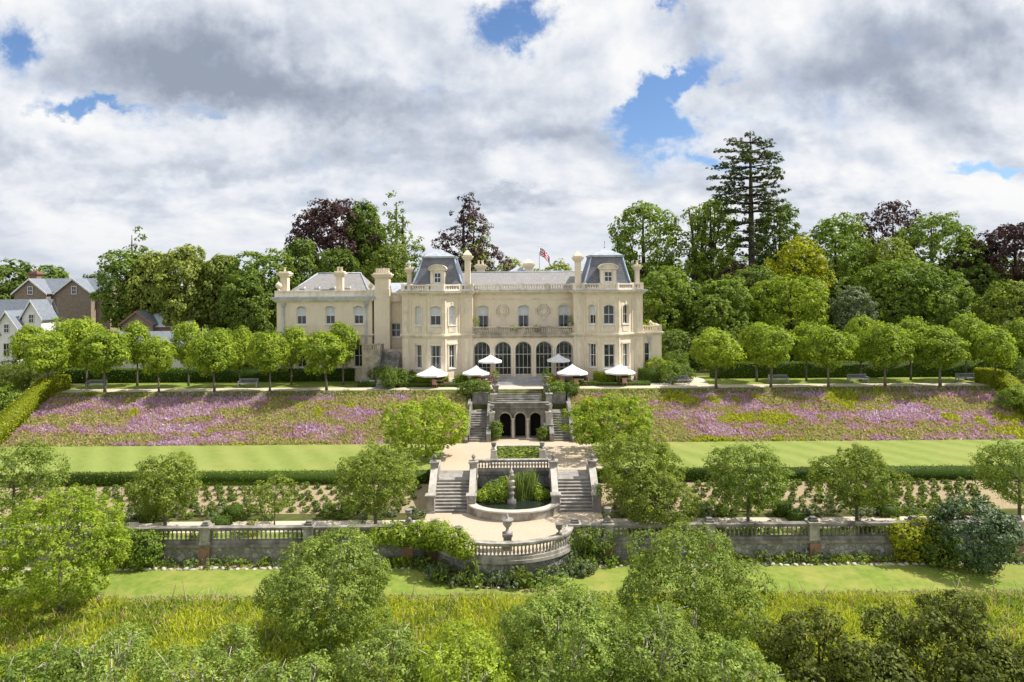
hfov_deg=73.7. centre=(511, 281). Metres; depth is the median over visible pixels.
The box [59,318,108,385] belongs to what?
lime tree
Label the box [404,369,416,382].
shrub
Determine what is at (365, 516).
border plant
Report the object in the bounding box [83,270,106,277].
tree
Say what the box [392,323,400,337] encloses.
window
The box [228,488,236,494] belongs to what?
rose bush
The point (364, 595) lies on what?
round bush
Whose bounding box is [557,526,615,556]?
climbing shrub
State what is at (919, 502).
border plant
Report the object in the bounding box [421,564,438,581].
border plant
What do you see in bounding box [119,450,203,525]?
tree
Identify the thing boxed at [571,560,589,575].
border plant
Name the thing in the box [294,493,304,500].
rose bush
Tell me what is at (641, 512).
tall shrub tree
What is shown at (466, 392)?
shrub
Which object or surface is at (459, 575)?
border plant
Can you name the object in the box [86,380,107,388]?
garden bench
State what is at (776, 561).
border plant
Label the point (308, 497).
rose bush
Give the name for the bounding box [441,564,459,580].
border plant
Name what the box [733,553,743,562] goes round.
border plant
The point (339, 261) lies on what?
tree
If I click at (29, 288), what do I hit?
window
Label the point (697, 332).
laurel
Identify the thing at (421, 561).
border plant
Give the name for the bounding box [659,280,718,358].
tree
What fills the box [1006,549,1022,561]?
border plant
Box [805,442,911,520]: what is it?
tree
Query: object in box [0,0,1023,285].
sky
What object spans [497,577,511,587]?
border plant
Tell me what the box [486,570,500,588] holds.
border plant
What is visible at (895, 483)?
rose bush
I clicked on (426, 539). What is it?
climbing shrub
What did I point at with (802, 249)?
tree
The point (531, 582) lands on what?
border plant
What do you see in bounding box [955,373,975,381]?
garden bench
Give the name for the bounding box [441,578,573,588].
bastion bed
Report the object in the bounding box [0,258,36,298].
tree
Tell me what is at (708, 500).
border plant
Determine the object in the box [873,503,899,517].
box bush
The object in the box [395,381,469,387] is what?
clipped hedge
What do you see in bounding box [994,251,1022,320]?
tree
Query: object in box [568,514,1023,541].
balustrade
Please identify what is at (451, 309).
window
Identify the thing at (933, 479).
rose bush
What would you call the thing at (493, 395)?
gate pillar
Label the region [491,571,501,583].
border plant
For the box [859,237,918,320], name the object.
tree
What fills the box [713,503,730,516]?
border plant
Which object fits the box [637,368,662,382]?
clipped hedge
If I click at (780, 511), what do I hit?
box bush
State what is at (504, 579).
border plant
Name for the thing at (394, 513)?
border plant
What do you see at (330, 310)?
window
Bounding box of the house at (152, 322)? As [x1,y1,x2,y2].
[118,310,205,330]
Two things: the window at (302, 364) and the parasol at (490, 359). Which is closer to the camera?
the parasol at (490, 359)
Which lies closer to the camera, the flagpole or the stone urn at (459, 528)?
the stone urn at (459, 528)
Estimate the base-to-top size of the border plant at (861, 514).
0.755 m
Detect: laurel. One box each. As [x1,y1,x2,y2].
[202,327,235,367]
[237,329,275,367]
[662,328,698,369]
[690,326,740,370]
[735,331,787,361]
[788,333,835,361]
[833,348,867,361]
[916,325,978,359]
[972,327,1023,367]
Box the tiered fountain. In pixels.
[507,468,515,504]
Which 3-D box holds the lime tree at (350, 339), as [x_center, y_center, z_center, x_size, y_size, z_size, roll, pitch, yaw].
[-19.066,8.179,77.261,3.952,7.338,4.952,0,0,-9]
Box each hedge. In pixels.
[0,374,71,444]
[11,467,430,486]
[58,366,354,383]
[356,381,400,386]
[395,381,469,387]
[415,374,449,382]
[565,380,650,385]
[593,371,631,380]
[596,463,1023,482]
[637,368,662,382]
[709,359,996,378]
[973,367,1023,414]
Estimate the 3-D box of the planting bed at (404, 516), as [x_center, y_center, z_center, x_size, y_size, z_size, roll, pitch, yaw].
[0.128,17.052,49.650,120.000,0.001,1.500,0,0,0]
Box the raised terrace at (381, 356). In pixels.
[362,343,402,388]
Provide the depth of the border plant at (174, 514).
49.89 m
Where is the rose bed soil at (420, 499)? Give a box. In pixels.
[0,479,1023,515]
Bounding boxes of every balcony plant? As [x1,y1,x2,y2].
[473,315,478,328]
[566,315,573,331]
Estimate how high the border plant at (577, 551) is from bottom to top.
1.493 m
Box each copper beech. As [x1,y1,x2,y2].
[284,198,383,280]
[431,192,512,271]
[850,200,935,267]
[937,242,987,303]
[972,222,1023,320]
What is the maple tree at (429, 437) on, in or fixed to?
on the lawn at (323, 457)
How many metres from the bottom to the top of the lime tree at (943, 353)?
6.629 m
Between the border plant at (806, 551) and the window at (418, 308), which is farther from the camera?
the window at (418, 308)
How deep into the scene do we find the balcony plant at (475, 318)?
78.25 m
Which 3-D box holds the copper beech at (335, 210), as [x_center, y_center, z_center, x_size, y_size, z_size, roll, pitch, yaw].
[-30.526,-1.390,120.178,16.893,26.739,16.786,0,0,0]
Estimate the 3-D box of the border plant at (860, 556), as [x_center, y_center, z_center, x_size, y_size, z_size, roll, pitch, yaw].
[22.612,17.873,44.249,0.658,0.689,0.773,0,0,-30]
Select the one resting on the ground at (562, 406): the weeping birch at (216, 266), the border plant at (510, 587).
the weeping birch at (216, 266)
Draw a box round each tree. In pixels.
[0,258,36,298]
[0,276,41,294]
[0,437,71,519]
[0,638,106,681]
[3,323,47,386]
[22,331,71,377]
[34,622,175,681]
[35,264,69,278]
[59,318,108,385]
[76,328,132,392]
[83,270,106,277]
[89,246,152,328]
[110,277,151,329]
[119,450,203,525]
[122,320,160,385]
[137,335,177,391]
[141,620,275,681]
[169,320,208,385]
[185,328,239,391]
[218,272,273,334]
[219,248,304,332]
[226,325,255,385]
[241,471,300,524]
[244,332,291,390]
[257,649,342,681]
[270,324,308,384]
[280,237,316,288]
[298,330,347,390]
[313,246,366,277]
[327,321,360,384]
[328,618,433,681]
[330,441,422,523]
[341,198,388,271]
[360,241,413,285]
[376,393,471,457]
[395,614,516,681]
[489,572,653,681]
[496,257,522,270]
[542,258,572,270]
[556,392,655,457]
[587,600,715,681]
[592,424,688,509]
[607,200,691,324]
[614,470,702,532]
[614,520,778,668]
[640,265,697,336]
[641,261,691,317]
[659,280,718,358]
[672,204,716,318]
[675,257,731,320]
[675,631,789,681]
[682,274,756,343]
[685,196,743,330]
[687,327,746,387]
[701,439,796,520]
[705,131,790,321]
[716,260,754,328]
[725,263,782,331]
[735,322,774,381]
[738,256,747,267]
[745,322,798,386]
[746,200,808,314]
[747,274,830,360]
[750,603,878,681]
[762,234,837,325]
[789,211,890,320]
[789,321,825,380]
[798,324,858,386]
[801,272,858,328]
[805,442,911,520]
[811,632,927,681]
[825,285,879,333]
[831,222,864,279]
[841,314,884,380]
[843,256,949,326]
[855,323,916,386]
[858,589,1023,681]
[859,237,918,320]
[887,211,989,299]
[895,315,931,379]
[898,270,977,329]
[907,325,971,385]
[937,636,1023,681]
[945,262,1010,325]
[945,312,990,379]
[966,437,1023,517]
[968,279,1023,340]
[972,325,1020,370]
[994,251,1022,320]
[1001,317,1023,379]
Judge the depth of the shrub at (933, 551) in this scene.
42.95 m
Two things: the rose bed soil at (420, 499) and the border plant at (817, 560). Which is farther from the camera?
the rose bed soil at (420, 499)
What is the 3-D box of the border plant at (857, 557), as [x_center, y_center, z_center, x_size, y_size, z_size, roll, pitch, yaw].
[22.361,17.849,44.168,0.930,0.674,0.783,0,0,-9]
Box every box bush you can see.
[137,509,161,522]
[209,514,232,524]
[223,502,242,521]
[771,499,792,517]
[784,509,804,520]
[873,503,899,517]
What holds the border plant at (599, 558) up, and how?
on the border soil at (413, 565)
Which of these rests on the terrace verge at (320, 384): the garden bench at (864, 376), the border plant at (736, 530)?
the garden bench at (864, 376)
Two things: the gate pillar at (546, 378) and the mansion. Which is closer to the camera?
the gate pillar at (546, 378)
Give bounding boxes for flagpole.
[539,245,549,270]
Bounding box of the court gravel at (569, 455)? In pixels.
[439,438,601,470]
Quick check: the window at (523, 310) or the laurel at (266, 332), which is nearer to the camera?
the window at (523, 310)
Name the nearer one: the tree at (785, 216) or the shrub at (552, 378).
the shrub at (552, 378)
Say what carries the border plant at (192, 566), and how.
on the border soil at (413, 565)
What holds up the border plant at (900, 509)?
on the planting bed at (404, 516)
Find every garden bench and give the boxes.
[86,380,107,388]
[237,378,257,387]
[669,375,689,384]
[768,374,788,383]
[847,374,867,382]
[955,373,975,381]
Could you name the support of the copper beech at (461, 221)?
on the ground at (562, 406)
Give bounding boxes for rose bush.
[89,484,96,490]
[102,489,110,494]
[112,484,119,489]
[112,494,122,500]
[190,501,198,507]
[204,493,212,500]
[213,483,222,489]
[215,488,224,494]
[218,498,228,506]
[227,493,237,500]
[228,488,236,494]
[241,486,250,494]
[242,498,250,506]
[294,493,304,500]
[300,482,309,488]
[302,506,310,511]
[305,494,313,500]
[311,500,319,505]
[314,482,320,488]
[394,505,401,511]
[399,498,410,504]
[700,483,710,490]
[711,488,721,497]
[787,496,797,502]
[789,485,797,490]
[790,491,796,496]
[792,479,802,485]
[798,496,805,502]
[804,491,812,497]
[813,493,824,502]
[893,481,902,488]
[904,493,914,500]
[905,476,915,484]
[916,478,925,484]
[917,495,927,500]
[918,487,928,495]
[929,478,937,483]
[930,498,942,504]
[931,483,940,490]
[932,494,940,500]
[941,479,951,483]
[943,484,954,489]
[953,483,963,488]
[955,487,965,496]
[956,476,966,484]
[966,483,978,489]
[969,489,980,495]
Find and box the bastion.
[438,542,573,580]
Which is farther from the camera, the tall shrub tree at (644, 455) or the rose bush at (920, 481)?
the rose bush at (920, 481)
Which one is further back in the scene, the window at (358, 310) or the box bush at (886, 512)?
the window at (358, 310)
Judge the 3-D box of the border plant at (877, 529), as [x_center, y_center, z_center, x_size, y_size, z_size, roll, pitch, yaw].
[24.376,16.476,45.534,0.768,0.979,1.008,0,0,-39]
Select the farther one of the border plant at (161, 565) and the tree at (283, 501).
the tree at (283, 501)
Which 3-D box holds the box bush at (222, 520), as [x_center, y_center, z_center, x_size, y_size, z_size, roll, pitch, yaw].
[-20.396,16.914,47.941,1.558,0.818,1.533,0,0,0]
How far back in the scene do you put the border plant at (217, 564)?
44.04 m
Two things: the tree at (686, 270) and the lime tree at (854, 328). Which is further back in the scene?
the tree at (686, 270)
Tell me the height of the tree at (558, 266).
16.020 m
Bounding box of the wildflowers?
[0,384,1023,446]
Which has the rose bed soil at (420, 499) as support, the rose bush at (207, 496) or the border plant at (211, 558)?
the rose bush at (207, 496)
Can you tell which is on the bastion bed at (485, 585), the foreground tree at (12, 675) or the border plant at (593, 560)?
the border plant at (593, 560)
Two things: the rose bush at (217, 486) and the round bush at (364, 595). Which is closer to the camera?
the round bush at (364, 595)
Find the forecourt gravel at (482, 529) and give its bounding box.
[419,512,602,554]
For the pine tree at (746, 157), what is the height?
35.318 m
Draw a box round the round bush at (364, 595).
[252,524,392,665]
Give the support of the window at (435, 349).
in the mansion
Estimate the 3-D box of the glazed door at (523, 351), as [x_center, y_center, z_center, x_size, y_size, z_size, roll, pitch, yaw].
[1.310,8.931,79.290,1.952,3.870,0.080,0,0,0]
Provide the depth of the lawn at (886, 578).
41.71 m
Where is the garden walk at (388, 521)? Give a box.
[0,515,1023,533]
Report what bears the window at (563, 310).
in the mansion
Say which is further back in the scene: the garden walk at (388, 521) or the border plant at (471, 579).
the garden walk at (388, 521)
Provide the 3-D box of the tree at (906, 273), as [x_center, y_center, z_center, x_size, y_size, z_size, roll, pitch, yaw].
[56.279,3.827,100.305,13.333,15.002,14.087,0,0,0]
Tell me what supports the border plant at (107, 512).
on the planting bed at (404, 516)
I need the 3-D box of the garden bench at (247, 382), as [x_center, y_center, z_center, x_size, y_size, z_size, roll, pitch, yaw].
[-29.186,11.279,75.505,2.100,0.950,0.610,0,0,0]
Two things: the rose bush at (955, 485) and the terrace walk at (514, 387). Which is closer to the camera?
the rose bush at (955, 485)
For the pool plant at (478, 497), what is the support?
on the planted pool
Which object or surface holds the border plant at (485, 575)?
on the bastion bed at (485, 585)
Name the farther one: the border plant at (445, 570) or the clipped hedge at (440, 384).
the clipped hedge at (440, 384)
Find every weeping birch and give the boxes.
[122,248,172,313]
[148,243,214,326]
[194,254,240,330]
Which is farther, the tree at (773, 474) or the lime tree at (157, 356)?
the lime tree at (157, 356)
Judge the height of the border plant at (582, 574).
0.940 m
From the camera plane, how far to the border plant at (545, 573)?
41.35 m
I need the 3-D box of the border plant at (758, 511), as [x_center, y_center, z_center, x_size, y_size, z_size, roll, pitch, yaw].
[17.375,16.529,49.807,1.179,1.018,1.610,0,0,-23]
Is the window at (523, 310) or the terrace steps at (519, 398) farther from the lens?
the window at (523, 310)
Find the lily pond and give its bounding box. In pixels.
[492,445,548,464]
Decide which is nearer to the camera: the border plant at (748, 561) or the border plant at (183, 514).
the border plant at (748, 561)
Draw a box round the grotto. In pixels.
[490,401,548,437]
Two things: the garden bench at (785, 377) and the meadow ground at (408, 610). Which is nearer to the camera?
the meadow ground at (408, 610)
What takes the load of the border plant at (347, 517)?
on the planting bed at (404, 516)
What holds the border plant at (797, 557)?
on the border soil at (413, 565)
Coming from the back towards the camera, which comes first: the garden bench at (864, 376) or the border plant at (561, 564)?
the garden bench at (864, 376)
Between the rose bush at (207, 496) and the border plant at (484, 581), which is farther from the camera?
the rose bush at (207, 496)
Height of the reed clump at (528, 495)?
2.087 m
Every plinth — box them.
[369,367,375,381]
[490,442,496,462]
[539,441,545,457]
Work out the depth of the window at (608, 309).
76.54 m
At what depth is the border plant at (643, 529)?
45.23 m
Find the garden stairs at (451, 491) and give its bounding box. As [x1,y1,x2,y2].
[425,459,478,513]
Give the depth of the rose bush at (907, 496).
51.57 m
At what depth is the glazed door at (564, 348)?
79.30 m
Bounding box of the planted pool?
[468,486,560,521]
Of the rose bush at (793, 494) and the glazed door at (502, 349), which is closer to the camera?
the rose bush at (793, 494)
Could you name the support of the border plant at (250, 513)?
on the planting bed at (404, 516)
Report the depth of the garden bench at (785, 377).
75.75 m
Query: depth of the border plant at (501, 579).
41.09 m
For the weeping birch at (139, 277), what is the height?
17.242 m
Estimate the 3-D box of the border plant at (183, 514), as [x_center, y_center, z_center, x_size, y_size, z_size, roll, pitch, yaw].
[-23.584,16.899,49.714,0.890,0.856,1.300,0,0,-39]
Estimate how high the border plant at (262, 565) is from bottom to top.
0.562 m
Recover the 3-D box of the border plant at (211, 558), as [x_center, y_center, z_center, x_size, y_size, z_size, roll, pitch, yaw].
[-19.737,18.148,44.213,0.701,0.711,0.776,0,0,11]
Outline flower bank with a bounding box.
[6,387,1022,446]
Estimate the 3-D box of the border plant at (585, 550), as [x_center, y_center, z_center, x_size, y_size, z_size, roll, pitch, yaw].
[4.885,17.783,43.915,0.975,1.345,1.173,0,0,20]
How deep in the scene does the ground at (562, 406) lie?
72.68 m
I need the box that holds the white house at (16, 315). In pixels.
[0,299,61,365]
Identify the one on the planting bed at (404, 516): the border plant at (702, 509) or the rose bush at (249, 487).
the border plant at (702, 509)
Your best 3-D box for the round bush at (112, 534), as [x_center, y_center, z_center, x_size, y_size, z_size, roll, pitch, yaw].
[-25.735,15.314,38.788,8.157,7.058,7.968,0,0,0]
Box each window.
[3,324,9,332]
[3,343,9,356]
[27,286,32,294]
[28,314,33,322]
[71,286,76,293]
[296,306,306,325]
[296,358,306,367]
[324,306,334,324]
[353,306,363,324]
[353,345,361,367]
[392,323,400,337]
[414,306,421,325]
[414,345,421,369]
[429,306,441,326]
[431,345,441,369]
[449,306,456,325]
[449,345,456,369]
[477,305,488,330]
[518,305,528,329]
[558,305,569,329]
[588,305,595,324]
[588,344,595,367]
[603,305,615,324]
[603,344,614,368]
[623,305,629,324]
[623,343,629,367]
[644,343,650,366]
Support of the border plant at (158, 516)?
on the planting bed at (404, 516)
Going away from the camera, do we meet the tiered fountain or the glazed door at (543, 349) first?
the tiered fountain
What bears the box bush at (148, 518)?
on the planting bed at (404, 516)
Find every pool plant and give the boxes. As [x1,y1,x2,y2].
[475,489,490,501]
[476,489,488,502]
[482,478,504,496]
[488,485,508,502]
[493,475,509,496]
[529,481,543,493]
[532,486,550,500]
[537,488,550,499]
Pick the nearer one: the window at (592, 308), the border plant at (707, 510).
the border plant at (707, 510)
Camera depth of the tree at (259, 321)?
95.58 m
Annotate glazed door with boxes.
[474,342,489,374]
[495,342,510,374]
[515,341,531,374]
[536,341,551,374]
[556,341,571,372]
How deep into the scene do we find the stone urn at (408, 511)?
44.62 m
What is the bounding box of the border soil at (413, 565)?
[0,559,1023,570]
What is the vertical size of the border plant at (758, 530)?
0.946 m
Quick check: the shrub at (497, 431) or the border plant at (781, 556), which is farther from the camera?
the shrub at (497, 431)
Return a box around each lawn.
[0,439,1023,474]
[0,563,1023,598]
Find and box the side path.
[671,377,708,384]
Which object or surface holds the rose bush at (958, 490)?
on the rose bed soil at (420, 499)
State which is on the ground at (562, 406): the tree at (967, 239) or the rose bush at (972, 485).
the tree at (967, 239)
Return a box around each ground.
[0,286,1023,598]
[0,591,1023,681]
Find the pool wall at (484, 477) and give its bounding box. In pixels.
[477,471,549,486]
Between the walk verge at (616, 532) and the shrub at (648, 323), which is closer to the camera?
the walk verge at (616, 532)
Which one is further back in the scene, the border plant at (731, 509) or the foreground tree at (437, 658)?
the border plant at (731, 509)
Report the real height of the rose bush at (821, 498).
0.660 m
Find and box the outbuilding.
[107,331,220,368]
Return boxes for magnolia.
[925,494,1023,575]
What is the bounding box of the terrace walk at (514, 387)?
[61,383,984,391]
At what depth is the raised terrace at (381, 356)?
76.90 m
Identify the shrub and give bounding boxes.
[0,358,39,387]
[0,361,28,391]
[0,383,23,411]
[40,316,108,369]
[106,526,165,570]
[366,365,386,380]
[367,518,478,562]
[378,365,399,388]
[394,367,409,386]
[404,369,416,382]
[451,373,468,382]
[457,378,481,397]
[467,376,482,384]
[469,380,491,394]
[488,420,503,439]
[535,425,548,440]
[542,373,555,384]
[544,380,567,395]
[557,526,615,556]
[564,379,580,396]
[573,375,587,380]
[643,320,653,329]
[643,356,668,374]
[657,361,683,383]
[662,349,689,371]
[671,364,696,381]
[886,514,943,563]
[907,521,964,570]
[993,383,1023,412]
[998,351,1023,380]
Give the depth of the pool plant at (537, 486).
52.49 m
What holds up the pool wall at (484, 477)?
on the ground at (562, 406)
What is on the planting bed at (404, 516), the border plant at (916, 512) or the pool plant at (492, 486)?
the border plant at (916, 512)
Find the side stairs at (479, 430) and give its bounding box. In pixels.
[467,392,490,441]
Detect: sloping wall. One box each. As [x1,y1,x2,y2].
[464,388,471,442]
[567,394,575,442]
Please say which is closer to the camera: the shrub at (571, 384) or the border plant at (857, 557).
the border plant at (857, 557)
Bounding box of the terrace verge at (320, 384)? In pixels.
[58,376,987,392]
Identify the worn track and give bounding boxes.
[415,584,553,590]
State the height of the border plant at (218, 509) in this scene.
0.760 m
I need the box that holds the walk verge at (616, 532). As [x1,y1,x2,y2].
[27,528,984,539]
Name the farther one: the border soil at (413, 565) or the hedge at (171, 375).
the hedge at (171, 375)
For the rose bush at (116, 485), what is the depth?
53.90 m
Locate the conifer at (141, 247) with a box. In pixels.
[114,226,148,312]
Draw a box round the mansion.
[271,240,663,384]
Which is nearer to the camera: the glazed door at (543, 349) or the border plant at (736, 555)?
the border plant at (736, 555)
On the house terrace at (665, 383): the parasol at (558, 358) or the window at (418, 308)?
the parasol at (558, 358)
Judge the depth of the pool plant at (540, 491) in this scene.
51.92 m
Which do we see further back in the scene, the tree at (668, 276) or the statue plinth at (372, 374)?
the tree at (668, 276)
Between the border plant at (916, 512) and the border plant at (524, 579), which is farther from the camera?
the border plant at (916, 512)
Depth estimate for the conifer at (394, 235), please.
116.06 m
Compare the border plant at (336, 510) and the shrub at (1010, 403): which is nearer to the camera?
the border plant at (336, 510)
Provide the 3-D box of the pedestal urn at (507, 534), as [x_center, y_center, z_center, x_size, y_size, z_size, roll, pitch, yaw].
[-0.287,15.918,43.400,0.760,2.270,0.760,0,0,0]
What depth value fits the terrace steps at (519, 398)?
71.68 m
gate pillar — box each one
[487,405,494,439]
[490,389,496,401]
[491,369,499,392]
[542,368,550,392]
[543,404,552,439]
[545,389,552,406]
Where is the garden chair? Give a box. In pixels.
[622,378,627,385]
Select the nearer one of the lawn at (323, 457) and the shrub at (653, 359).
the lawn at (323, 457)
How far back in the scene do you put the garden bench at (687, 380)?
75.75 m
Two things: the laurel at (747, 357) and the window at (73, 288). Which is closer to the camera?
the laurel at (747, 357)
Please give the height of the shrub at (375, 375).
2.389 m
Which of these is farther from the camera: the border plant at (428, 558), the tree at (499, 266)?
the tree at (499, 266)
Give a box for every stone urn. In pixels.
[404,508,411,520]
[454,525,461,536]
[555,522,562,535]
[604,506,610,518]
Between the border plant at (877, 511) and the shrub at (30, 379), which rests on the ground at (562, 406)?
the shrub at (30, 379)
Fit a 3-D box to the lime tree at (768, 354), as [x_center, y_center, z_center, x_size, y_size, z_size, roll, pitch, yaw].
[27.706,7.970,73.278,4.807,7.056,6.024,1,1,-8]
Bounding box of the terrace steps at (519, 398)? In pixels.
[497,389,541,401]
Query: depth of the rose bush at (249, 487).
53.14 m
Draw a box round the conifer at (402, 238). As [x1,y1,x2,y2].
[373,201,425,284]
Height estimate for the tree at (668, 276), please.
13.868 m
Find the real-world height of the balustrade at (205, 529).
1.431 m
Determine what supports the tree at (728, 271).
on the ground at (562, 406)
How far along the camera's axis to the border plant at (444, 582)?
41.41 m
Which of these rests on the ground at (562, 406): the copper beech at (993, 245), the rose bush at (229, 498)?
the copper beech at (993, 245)
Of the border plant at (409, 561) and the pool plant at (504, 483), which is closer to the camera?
the border plant at (409, 561)
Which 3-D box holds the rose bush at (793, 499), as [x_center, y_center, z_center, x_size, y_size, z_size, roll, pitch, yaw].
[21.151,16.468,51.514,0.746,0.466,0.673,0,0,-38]
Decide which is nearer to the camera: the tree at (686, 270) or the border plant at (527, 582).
the border plant at (527, 582)
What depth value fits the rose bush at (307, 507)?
50.61 m
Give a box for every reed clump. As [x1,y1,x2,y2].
[513,473,530,500]
[517,471,534,499]
[522,470,538,497]
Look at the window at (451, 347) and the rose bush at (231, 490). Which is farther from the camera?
the window at (451, 347)
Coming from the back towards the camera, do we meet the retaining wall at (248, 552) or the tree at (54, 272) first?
the tree at (54, 272)
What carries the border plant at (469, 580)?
on the bastion bed at (485, 585)
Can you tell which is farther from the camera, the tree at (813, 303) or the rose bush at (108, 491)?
the tree at (813, 303)
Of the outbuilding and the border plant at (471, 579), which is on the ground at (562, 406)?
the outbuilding
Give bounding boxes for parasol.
[416,365,447,386]
[462,365,489,375]
[478,354,501,384]
[547,353,569,379]
[557,364,587,380]
[604,363,635,381]
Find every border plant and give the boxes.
[100,507,118,521]
[122,511,138,521]
[155,510,172,521]
[155,559,165,567]
[163,557,175,567]
[168,506,183,516]
[181,508,195,518]
[183,557,199,568]
[183,559,194,567]
[191,503,203,516]
[200,555,213,567]
[201,505,216,515]
[204,556,220,567]
[207,511,218,519]
[208,503,225,515]
[219,557,229,566]
[225,555,243,568]
[240,509,248,519]
[240,558,252,566]
[242,503,262,516]
[242,519,260,536]
[255,559,263,566]
[260,510,273,520]
[260,556,270,566]
[314,501,329,515]
[320,502,337,517]
[333,502,350,513]
[335,511,351,519]
[337,510,353,518]
[339,501,356,515]
[358,510,368,519]
[382,508,397,517]
[392,556,406,567]
[399,556,409,566]
[402,556,412,566]
[407,558,419,568]
[411,507,425,518]
[411,554,424,566]
[415,550,427,567]
[418,559,439,571]
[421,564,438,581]
[425,556,436,565]
[426,563,443,576]
[431,562,448,582]
[432,573,447,584]
[436,559,452,582]
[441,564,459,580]
[447,574,462,587]
[449,571,474,585]
[451,570,462,582]
[458,566,473,582]
[462,560,479,583]
[464,576,476,586]
[469,576,483,588]
[475,572,487,584]
[477,570,485,582]
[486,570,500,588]
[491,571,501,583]
[493,570,508,585]
[494,572,513,585]
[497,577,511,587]
[503,566,513,583]
[505,565,529,587]
[505,575,519,589]
[509,569,532,584]
[514,572,523,587]
[521,572,533,586]
[528,569,548,589]
[531,566,547,584]
[532,574,544,586]
[534,565,553,581]
[546,564,567,580]
[555,568,568,584]
[559,552,576,572]
[559,562,579,579]
[561,562,572,575]
[570,548,579,559]
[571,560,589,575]
[572,558,585,577]
[578,553,587,559]
[578,559,595,577]
[580,549,595,562]
[580,560,595,576]
[585,557,598,571]
[586,550,603,563]
[602,551,618,567]
[608,555,619,566]
[626,528,639,536]
[642,528,661,535]
[687,500,704,515]
[696,502,718,517]
[701,497,721,510]
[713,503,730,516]
[719,506,737,516]
[725,499,738,512]
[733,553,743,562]
[733,553,753,563]
[735,527,753,534]
[740,503,760,514]
[753,550,769,563]
[754,527,772,534]
[759,550,772,565]
[768,555,782,563]
[773,554,785,561]
[786,549,800,561]
[792,554,807,563]
[794,552,806,563]
[797,504,809,515]
[803,548,819,562]
[805,503,823,516]
[807,555,820,564]
[820,552,832,562]
[822,493,843,512]
[824,555,834,563]
[825,505,839,513]
[833,553,845,562]
[845,554,854,562]
[848,505,876,517]
[850,551,864,563]
[854,552,866,561]
[855,517,868,533]
[858,554,869,562]
[864,551,878,560]
[866,505,878,515]
[869,526,883,533]
[871,549,886,562]
[873,500,893,515]
[881,554,896,561]
[886,499,904,513]
[887,554,900,562]
[901,503,915,511]
[903,507,917,515]
[905,507,922,516]
[909,496,932,510]
[926,499,939,512]
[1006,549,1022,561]
[1011,552,1023,562]
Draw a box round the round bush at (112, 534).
[0,483,132,612]
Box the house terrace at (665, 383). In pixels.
[483,379,669,385]
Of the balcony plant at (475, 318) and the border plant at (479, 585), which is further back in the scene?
the balcony plant at (475, 318)
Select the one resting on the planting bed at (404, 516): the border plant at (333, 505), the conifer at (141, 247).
the border plant at (333, 505)
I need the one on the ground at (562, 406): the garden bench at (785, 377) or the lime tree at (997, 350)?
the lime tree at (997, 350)
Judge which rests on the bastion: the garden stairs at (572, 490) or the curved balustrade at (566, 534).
the curved balustrade at (566, 534)
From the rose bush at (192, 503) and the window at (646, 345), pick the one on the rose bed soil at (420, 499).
the rose bush at (192, 503)
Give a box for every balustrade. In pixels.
[0,519,440,546]
[436,524,573,560]
[478,458,548,470]
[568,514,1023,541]
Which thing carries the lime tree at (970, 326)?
on the ground at (562, 406)
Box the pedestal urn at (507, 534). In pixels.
[501,514,512,550]
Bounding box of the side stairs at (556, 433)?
[549,391,572,441]
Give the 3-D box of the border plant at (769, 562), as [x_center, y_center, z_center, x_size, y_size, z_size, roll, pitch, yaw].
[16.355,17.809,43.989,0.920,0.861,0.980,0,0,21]
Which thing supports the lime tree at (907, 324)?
on the ground at (562, 406)
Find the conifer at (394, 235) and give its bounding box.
[378,190,397,278]
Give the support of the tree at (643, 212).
on the ground at (562, 406)
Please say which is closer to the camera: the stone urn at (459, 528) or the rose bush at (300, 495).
the stone urn at (459, 528)
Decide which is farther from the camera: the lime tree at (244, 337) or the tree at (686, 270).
the tree at (686, 270)
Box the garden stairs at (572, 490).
[548,459,602,512]
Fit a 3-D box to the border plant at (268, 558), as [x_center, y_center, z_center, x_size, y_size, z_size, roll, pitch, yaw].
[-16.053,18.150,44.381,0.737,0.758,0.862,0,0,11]
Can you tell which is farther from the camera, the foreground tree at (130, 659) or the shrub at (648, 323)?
the shrub at (648, 323)
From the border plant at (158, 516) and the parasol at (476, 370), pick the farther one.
the parasol at (476, 370)
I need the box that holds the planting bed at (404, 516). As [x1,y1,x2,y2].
[0,508,1023,522]
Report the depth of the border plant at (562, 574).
41.39 m
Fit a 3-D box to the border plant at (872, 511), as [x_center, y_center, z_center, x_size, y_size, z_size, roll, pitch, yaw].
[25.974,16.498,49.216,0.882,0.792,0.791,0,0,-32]
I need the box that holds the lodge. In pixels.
[10,269,121,349]
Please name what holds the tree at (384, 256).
on the ground at (562, 406)
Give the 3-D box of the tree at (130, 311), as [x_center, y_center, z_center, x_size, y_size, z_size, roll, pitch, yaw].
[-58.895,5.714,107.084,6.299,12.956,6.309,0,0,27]
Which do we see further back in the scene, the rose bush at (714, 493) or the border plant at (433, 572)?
the rose bush at (714, 493)
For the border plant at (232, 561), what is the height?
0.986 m
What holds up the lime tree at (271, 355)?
on the ground at (562, 406)
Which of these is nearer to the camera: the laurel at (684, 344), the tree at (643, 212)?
the laurel at (684, 344)
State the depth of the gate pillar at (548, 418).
66.37 m
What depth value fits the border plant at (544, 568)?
41.69 m
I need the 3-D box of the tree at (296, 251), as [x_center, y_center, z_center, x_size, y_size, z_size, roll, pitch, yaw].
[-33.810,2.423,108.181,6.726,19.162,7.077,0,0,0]
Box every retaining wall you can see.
[0,543,437,566]
[573,538,1023,561]

